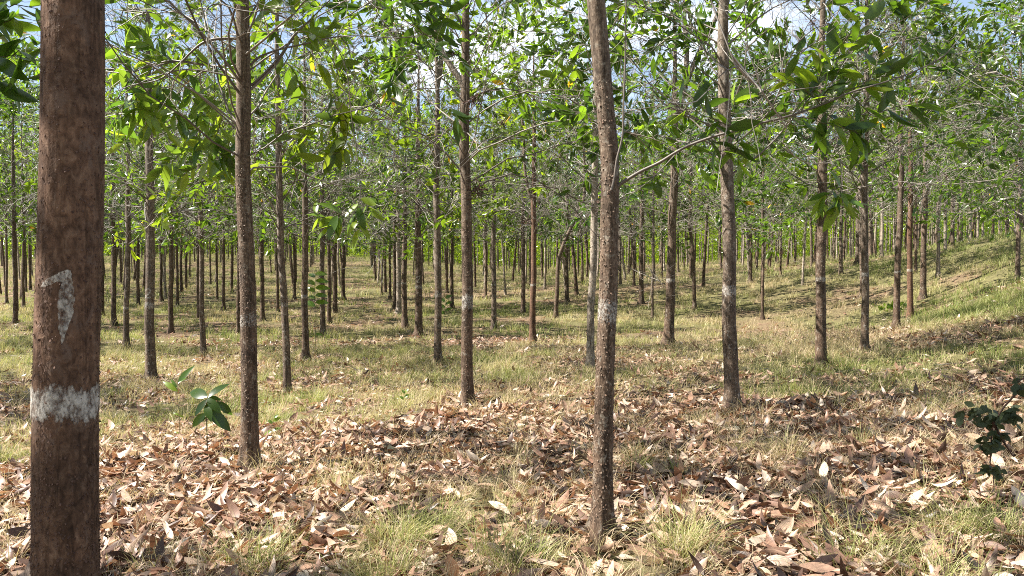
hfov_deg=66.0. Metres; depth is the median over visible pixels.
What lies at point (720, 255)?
acacia tree
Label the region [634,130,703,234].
acacia tree
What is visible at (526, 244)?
acacia tree
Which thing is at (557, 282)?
acacia tree
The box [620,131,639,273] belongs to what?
acacia tree
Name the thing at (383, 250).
acacia tree
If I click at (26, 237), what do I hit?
acacia tree
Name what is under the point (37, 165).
acacia tree
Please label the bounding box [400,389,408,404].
seedling
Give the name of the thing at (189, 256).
acacia tree
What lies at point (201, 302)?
acacia tree
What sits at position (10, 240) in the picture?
acacia tree
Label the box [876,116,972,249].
acacia tree
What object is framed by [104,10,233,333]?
acacia tree
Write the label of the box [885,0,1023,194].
acacia tree
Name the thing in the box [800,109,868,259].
acacia tree
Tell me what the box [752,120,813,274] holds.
acacia tree
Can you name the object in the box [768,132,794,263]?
acacia tree
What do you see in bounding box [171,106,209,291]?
acacia tree
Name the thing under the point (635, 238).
acacia tree
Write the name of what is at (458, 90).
acacia tree
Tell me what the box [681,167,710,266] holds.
acacia tree
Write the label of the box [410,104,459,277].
acacia tree
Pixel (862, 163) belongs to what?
acacia tree
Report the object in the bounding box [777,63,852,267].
acacia tree
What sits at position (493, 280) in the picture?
acacia tree
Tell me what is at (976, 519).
grass tuft
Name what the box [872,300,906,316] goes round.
shrub
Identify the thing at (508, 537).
grass tuft
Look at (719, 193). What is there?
acacia tree
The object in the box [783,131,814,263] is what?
acacia tree
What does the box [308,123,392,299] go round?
acacia tree
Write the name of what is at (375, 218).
acacia tree
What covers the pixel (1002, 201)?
acacia tree
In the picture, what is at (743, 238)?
acacia tree
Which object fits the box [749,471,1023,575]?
grass tuft
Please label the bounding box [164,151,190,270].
acacia tree
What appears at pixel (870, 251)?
acacia tree
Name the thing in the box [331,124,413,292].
acacia tree
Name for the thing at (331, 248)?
acacia tree
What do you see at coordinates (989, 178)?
acacia tree
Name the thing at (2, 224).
acacia tree
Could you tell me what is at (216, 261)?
acacia tree
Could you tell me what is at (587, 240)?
acacia tree
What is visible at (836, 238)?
acacia tree
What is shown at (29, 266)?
acacia tree
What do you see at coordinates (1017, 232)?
acacia tree
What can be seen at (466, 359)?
acacia tree
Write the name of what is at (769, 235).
acacia tree
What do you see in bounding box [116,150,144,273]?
acacia tree
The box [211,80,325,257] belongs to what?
acacia tree
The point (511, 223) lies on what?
acacia tree
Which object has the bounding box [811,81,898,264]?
acacia tree
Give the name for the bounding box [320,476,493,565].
grass tuft
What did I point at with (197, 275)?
acacia tree
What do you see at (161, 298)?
acacia tree
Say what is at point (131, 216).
acacia tree
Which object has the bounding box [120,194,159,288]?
acacia tree
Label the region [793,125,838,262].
acacia tree
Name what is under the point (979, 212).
acacia tree
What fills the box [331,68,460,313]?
acacia tree
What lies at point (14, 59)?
acacia tree
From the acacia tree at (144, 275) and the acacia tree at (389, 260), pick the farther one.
the acacia tree at (144, 275)
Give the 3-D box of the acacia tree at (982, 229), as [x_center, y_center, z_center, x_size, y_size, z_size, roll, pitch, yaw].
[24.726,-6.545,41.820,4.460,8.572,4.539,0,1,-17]
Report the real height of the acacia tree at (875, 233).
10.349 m
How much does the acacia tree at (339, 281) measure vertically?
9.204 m
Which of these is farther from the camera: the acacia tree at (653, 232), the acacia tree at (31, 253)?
the acacia tree at (31, 253)
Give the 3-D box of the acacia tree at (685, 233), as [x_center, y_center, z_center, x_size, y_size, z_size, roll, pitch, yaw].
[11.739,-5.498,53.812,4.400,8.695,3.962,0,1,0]
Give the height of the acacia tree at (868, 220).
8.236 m
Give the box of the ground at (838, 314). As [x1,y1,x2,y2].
[0,236,1023,575]
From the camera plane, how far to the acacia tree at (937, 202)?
40.29 m
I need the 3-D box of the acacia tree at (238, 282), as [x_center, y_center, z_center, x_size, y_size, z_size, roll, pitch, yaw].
[-7.209,-2.932,21.196,4.460,8.572,4.539,1,1,37]
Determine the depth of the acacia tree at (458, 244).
49.31 m
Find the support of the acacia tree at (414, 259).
on the ground at (838, 314)
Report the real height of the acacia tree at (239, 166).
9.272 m
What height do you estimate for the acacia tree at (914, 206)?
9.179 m
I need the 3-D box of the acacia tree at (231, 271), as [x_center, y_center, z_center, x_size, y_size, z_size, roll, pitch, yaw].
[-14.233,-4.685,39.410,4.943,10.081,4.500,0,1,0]
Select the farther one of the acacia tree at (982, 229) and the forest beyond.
the forest beyond
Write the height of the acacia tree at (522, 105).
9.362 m
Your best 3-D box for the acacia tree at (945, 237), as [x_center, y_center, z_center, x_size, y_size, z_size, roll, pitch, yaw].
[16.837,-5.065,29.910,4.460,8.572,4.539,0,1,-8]
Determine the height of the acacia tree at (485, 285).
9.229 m
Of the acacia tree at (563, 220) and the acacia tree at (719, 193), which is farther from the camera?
the acacia tree at (563, 220)
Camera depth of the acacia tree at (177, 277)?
30.59 m
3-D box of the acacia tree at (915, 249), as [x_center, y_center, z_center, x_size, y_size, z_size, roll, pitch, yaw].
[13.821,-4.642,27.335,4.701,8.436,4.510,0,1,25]
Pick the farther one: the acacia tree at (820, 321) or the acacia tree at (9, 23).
the acacia tree at (820, 321)
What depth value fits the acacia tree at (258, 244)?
53.12 m
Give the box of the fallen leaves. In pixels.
[0,233,1023,575]
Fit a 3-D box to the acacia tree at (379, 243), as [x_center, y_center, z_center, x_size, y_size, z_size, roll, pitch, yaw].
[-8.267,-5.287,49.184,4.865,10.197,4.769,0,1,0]
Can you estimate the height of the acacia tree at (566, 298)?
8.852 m
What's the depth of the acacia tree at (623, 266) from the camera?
42.19 m
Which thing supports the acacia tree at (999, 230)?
on the ground at (838, 314)
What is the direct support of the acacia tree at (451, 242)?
on the ground at (838, 314)
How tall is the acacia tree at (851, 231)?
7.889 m
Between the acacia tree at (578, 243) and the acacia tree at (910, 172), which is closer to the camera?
the acacia tree at (910, 172)
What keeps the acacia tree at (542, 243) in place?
on the ground at (838, 314)
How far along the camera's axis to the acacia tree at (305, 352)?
15.95 m
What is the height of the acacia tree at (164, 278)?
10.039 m
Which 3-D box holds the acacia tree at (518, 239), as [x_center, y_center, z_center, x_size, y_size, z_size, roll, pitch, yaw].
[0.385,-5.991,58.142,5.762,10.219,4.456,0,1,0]
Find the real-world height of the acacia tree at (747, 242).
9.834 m
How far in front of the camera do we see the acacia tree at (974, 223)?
54.43 m
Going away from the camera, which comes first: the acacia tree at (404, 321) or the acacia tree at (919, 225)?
the acacia tree at (404, 321)
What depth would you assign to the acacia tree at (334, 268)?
28.41 m
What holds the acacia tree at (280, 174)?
on the ground at (838, 314)
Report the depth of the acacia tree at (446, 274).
38.37 m
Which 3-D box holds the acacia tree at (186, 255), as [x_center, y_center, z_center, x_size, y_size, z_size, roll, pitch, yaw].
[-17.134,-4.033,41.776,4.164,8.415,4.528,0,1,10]
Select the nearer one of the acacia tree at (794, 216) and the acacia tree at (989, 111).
the acacia tree at (989, 111)
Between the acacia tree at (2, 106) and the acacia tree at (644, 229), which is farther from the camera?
the acacia tree at (644, 229)
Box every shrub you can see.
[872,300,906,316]
[953,378,1023,480]
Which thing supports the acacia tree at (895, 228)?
on the ground at (838, 314)
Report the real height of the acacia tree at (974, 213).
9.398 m
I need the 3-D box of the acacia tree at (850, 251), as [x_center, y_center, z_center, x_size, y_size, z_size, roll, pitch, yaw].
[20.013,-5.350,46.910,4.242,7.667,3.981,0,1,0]
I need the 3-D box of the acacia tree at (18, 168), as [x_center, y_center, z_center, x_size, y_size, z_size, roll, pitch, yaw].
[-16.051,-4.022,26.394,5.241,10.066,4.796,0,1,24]
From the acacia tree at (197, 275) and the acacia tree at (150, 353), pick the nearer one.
the acacia tree at (150, 353)
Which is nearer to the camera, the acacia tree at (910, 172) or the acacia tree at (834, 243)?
the acacia tree at (910, 172)
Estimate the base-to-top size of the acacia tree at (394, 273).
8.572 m
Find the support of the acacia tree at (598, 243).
on the ground at (838, 314)
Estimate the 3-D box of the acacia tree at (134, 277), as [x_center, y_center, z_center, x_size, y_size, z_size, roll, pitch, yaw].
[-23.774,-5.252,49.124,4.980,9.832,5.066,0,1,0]
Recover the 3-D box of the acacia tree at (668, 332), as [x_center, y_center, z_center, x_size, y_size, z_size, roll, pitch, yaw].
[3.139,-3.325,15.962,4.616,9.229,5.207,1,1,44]
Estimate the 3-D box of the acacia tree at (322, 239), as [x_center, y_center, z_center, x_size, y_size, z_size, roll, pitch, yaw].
[-4.733,-2.853,20.953,4.539,8.572,4.460,1,1,41]
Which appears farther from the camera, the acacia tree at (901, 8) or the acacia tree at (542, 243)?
the acacia tree at (542, 243)
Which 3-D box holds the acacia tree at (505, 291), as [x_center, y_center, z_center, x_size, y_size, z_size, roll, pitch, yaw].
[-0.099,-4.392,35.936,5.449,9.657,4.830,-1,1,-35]
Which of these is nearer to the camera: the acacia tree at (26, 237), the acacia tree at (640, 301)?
the acacia tree at (640, 301)
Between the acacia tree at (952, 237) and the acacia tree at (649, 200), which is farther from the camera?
the acacia tree at (649, 200)
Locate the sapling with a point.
(213, 408)
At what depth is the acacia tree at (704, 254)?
32.10 m
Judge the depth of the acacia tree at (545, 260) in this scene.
37.81 m
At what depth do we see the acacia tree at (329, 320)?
24.73 m
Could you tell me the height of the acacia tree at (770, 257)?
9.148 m
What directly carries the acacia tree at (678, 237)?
on the ground at (838, 314)
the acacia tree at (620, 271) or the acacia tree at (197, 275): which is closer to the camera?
the acacia tree at (197, 275)
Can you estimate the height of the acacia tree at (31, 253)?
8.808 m
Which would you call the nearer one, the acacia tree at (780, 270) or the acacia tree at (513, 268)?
the acacia tree at (780, 270)
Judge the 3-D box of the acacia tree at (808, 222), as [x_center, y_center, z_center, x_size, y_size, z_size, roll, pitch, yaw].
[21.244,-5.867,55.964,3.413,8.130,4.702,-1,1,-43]
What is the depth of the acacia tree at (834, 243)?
49.17 m
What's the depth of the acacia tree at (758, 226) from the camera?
42.98 m
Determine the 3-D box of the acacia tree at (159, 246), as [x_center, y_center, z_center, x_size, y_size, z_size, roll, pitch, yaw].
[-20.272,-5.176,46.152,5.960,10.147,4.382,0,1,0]
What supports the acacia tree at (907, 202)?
on the ground at (838, 314)
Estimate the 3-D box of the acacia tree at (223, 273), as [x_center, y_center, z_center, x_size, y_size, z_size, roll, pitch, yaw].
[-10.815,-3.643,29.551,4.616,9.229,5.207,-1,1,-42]
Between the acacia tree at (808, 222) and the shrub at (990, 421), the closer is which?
the shrub at (990, 421)
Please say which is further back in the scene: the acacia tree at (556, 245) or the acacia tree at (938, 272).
the acacia tree at (556, 245)
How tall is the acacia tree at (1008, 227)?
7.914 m
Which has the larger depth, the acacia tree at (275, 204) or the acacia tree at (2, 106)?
the acacia tree at (275, 204)
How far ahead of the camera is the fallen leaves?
6.03 m
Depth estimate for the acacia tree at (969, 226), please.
35.90 m
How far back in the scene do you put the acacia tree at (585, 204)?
39.59 m
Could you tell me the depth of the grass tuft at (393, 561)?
4.12 m
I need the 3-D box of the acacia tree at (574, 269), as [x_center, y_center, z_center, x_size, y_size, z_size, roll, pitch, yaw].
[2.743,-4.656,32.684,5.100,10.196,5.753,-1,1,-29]
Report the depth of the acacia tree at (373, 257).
50.60 m
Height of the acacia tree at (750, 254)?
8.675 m
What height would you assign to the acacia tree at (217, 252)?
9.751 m
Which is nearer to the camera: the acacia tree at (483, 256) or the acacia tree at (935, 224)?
the acacia tree at (935, 224)
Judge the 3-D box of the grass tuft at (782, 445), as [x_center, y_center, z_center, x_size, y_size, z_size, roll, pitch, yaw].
[2.138,1.207,6.410,0.900,0.370,0.894,0,1,0]
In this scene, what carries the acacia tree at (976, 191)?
on the ground at (838, 314)
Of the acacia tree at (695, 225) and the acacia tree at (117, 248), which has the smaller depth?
the acacia tree at (117, 248)
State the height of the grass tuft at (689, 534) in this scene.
0.480 m
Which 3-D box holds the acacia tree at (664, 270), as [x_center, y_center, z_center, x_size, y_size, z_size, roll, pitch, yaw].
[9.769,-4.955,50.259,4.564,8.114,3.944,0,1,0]
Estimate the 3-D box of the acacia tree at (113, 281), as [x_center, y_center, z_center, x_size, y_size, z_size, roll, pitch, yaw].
[-11.537,-3.108,22.933,5.182,8.675,4.890,0,1,0]
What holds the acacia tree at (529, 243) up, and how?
on the ground at (838, 314)
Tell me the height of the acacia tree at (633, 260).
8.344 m
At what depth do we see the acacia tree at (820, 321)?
11.67 m
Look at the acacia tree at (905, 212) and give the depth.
53.09 m
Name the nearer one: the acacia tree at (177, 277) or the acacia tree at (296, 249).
the acacia tree at (177, 277)
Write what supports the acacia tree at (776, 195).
on the ground at (838, 314)
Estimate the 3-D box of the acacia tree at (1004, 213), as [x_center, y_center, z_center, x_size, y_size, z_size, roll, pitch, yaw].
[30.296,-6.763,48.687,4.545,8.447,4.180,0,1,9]
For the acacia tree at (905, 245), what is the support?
on the ground at (838, 314)
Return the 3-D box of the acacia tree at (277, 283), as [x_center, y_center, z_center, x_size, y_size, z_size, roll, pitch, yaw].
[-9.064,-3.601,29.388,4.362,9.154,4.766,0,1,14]
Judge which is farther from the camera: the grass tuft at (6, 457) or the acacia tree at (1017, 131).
the acacia tree at (1017, 131)
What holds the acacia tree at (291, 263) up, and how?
on the ground at (838, 314)
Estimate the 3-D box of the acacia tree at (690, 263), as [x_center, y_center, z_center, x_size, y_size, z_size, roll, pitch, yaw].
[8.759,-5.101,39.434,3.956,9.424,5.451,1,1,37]
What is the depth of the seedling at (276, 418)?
8.05 m
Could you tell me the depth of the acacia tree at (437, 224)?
14.47 m
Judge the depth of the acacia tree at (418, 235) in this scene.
20.34 m
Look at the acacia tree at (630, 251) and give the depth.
54.62 m
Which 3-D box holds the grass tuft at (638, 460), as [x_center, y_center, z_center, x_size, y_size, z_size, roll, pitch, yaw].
[1.086,1.245,6.140,1.017,0.427,0.729,1,1,34]
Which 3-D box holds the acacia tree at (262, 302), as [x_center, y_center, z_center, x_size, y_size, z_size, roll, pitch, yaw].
[-8.133,-3.233,25.122,4.732,8.852,4.933,0,1,23]
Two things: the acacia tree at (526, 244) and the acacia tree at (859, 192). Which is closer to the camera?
the acacia tree at (859, 192)
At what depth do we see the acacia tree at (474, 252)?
42.86 m
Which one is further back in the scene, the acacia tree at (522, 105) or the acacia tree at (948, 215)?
the acacia tree at (948, 215)
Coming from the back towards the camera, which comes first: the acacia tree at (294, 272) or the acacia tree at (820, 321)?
the acacia tree at (294, 272)
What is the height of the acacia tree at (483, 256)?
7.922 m
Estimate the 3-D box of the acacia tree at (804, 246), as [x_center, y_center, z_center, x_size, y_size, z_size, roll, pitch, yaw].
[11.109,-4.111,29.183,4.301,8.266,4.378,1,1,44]
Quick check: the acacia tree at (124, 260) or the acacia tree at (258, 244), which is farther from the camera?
the acacia tree at (258, 244)
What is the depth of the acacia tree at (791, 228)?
44.60 m
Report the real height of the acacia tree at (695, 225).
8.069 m
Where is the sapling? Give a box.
[190,384,231,457]
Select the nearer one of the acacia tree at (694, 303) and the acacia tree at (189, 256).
the acacia tree at (694, 303)
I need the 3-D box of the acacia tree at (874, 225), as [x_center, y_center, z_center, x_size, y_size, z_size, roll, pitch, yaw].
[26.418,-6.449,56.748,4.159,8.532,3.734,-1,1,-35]
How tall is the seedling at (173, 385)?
0.782 m
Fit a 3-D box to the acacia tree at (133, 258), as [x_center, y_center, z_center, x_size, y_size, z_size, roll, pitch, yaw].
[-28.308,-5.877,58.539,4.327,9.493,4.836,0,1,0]
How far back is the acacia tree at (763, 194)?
21.38 m
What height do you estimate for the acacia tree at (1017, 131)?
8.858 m
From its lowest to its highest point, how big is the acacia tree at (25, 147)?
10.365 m
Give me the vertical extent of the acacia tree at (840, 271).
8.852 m
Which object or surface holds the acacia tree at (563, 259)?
on the ground at (838, 314)
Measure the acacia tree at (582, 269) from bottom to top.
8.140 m
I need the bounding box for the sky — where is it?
[0,0,1023,263]
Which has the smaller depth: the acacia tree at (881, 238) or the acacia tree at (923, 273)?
the acacia tree at (923, 273)
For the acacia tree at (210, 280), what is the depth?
46.17 m
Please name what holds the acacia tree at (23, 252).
on the ground at (838, 314)
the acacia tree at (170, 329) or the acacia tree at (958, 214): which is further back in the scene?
the acacia tree at (958, 214)
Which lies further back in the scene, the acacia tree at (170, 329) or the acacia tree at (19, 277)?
the acacia tree at (19, 277)
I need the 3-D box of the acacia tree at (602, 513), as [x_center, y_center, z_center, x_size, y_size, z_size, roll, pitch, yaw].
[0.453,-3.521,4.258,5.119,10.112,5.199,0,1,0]
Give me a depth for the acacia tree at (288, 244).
47.17 m
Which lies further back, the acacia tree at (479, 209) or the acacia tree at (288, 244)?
the acacia tree at (288, 244)
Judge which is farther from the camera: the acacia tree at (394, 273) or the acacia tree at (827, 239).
the acacia tree at (827, 239)
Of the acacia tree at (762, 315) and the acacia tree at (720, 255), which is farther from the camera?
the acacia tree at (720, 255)
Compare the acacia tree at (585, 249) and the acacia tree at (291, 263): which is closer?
the acacia tree at (291, 263)
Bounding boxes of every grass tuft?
[0,432,30,464]
[190,503,323,575]
[307,511,464,575]
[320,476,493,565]
[428,495,581,575]
[609,471,757,573]
[613,425,707,474]
[723,419,824,461]
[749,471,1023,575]
[864,457,1023,551]
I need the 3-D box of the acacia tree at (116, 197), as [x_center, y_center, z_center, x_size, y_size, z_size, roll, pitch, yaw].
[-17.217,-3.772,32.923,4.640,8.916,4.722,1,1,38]
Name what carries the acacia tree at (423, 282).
on the ground at (838, 314)
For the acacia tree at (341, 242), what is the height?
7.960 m
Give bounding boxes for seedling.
[163,366,194,432]
[265,414,280,434]
[308,271,329,345]
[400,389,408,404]
[442,295,451,320]
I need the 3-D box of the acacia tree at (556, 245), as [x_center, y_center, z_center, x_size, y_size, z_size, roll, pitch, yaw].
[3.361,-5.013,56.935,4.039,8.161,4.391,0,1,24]
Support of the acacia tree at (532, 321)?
on the ground at (838, 314)
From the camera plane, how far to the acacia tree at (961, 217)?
33.87 m
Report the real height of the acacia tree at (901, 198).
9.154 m
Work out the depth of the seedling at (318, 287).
18.10 m
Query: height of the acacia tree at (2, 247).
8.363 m
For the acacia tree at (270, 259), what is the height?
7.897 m
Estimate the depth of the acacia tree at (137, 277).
31.01 m
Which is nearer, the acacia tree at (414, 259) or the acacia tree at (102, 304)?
the acacia tree at (102, 304)
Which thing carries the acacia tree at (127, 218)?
on the ground at (838, 314)
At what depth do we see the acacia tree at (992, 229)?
43.28 m
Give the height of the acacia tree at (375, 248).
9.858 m
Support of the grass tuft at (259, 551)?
on the ground at (838, 314)
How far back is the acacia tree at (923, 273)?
22.89 m
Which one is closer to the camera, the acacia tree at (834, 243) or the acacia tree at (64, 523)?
the acacia tree at (64, 523)
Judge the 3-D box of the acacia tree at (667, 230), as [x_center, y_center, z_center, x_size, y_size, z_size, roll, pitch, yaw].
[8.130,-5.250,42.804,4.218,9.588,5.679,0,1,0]
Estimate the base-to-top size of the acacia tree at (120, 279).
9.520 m
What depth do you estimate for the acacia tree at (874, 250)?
44.93 m
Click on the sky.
(766, 21)
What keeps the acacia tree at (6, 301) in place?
on the ground at (838, 314)
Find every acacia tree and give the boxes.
[0,0,40,113]
[0,0,302,378]
[0,0,517,470]
[0,31,107,314]
[0,31,110,323]
[0,73,39,309]
[0,84,38,289]
[0,91,35,224]
[0,102,37,298]
[0,102,38,303]
[0,116,38,291]
[0,123,35,293]
[0,142,34,286]
[2,148,25,279]
[2,159,38,276]
[3,81,39,240]
[8,39,186,325]
[8,109,142,250]
[15,62,167,315]
[22,0,206,348]
[28,0,106,575]
[103,96,139,248]
[103,121,143,244]
[104,0,451,394]
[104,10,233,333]
[104,85,207,297]
[104,96,188,304]
[104,162,132,291]
[105,0,288,354]
[105,134,210,300]
[105,144,139,290]
[106,146,130,282]
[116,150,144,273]
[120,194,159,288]
[121,86,230,307]
[122,64,271,317]
[125,217,140,280]
[132,171,218,283]
[133,239,135,270]
[156,135,219,288]
[162,28,325,333]
[164,85,288,310]
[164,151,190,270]
[168,0,418,359]
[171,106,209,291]
[179,144,253,298]
[180,137,205,276]
[184,123,231,283]
[185,218,230,281]
[191,49,345,321]
[204,155,271,292]
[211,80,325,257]
[215,0,737,406]
[219,82,316,311]
[231,24,413,337]
[234,135,272,277]
[252,49,389,323]
[253,117,349,298]
[265,201,300,279]
[266,214,289,272]
[273,70,391,312]
[273,205,316,280]
[282,133,319,284]
[292,180,368,293]
[306,0,582,364]
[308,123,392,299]
[311,131,358,287]
[325,187,366,268]
[327,12,507,337]
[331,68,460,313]
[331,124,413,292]
[341,109,430,298]
[342,93,454,308]
[344,154,413,294]
[347,175,376,280]
[350,36,474,328]
[354,127,414,282]
[359,128,413,280]
[373,160,392,277]
[379,77,504,307]
[396,82,479,292]
[400,14,571,329]
[407,49,527,243]
[408,146,455,283]
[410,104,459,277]
[411,185,428,275]
[433,0,806,370]
[433,102,530,298]
[444,0,653,342]
[444,123,510,286]
[444,184,489,280]
[449,102,512,288]
[455,67,587,313]
[459,92,564,294]
[472,87,572,302]
[475,226,489,274]
[478,147,527,273]
[498,153,556,282]
[503,195,543,281]
[504,94,581,289]
[508,139,553,285]
[511,68,637,317]
[513,128,590,278]
[515,0,952,408]
[516,85,636,301]
[525,119,598,291]
[530,58,638,295]
[538,147,590,281]
[540,226,558,259]
[545,0,804,344]
[557,148,600,282]
[558,156,629,235]
[561,171,590,276]
[573,143,627,277]
[573,174,587,274]
[576,188,599,271]
[584,0,969,545]
[586,106,663,283]
[590,62,692,304]
[598,99,662,285]
[599,98,705,317]
[599,127,656,279]
[619,115,695,281]
[620,116,681,275]
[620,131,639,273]
[620,165,656,270]
[621,151,657,272]
[622,57,759,309]
[627,0,1023,367]
[633,114,702,276]
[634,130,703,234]
[637,47,766,286]
[645,214,681,271]
[649,96,717,277]
[655,25,804,335]
[658,162,713,268]
[661,134,711,271]
[665,161,721,258]
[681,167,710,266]
[688,114,765,227]
[692,75,804,282]
[692,162,755,270]
[697,38,849,296]
[703,77,810,278]
[703,96,816,319]
[714,0,1023,351]
[733,143,799,270]
[736,130,754,265]
[746,131,801,267]
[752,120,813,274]
[755,71,857,285]
[759,126,804,265]
[759,169,795,263]
[764,160,815,264]
[765,4,952,297]
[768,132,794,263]
[770,0,1023,326]
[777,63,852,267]
[777,187,838,240]
[779,47,918,274]
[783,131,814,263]
[787,1,1023,318]
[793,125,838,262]
[798,179,853,258]
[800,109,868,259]
[807,167,855,259]
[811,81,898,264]
[814,132,837,258]
[827,184,879,259]
[829,204,868,250]
[832,65,920,256]
[832,201,878,225]
[833,0,1010,300]
[838,99,921,258]
[842,36,983,272]
[849,182,894,256]
[868,82,976,249]
[868,140,919,251]
[868,190,906,249]
[868,204,891,253]
[869,3,1017,277]
[873,115,956,249]
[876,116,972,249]
[879,48,1017,250]
[881,41,1011,246]
[884,196,935,220]
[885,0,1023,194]
[889,165,896,251]
[890,154,941,213]
[894,0,1023,244]
[906,149,973,242]
[928,0,1023,280]
[928,189,967,244]
[930,57,1023,239]
[930,180,950,245]
[931,40,1007,242]
[931,157,999,241]
[932,111,1023,237]
[947,185,991,238]
[948,102,1015,236]
[959,131,986,239]
[963,130,997,236]
[966,90,1023,233]
[972,130,1023,226]
[976,72,1023,231]
[985,168,1012,233]
[990,192,1017,234]
[996,64,1023,182]
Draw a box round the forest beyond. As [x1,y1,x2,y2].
[0,163,1023,272]
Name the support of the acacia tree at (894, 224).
on the ground at (838, 314)
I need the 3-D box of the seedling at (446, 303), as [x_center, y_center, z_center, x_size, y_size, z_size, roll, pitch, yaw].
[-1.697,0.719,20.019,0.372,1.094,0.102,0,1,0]
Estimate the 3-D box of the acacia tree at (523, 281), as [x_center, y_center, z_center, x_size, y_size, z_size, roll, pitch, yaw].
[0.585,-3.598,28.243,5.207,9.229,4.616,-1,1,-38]

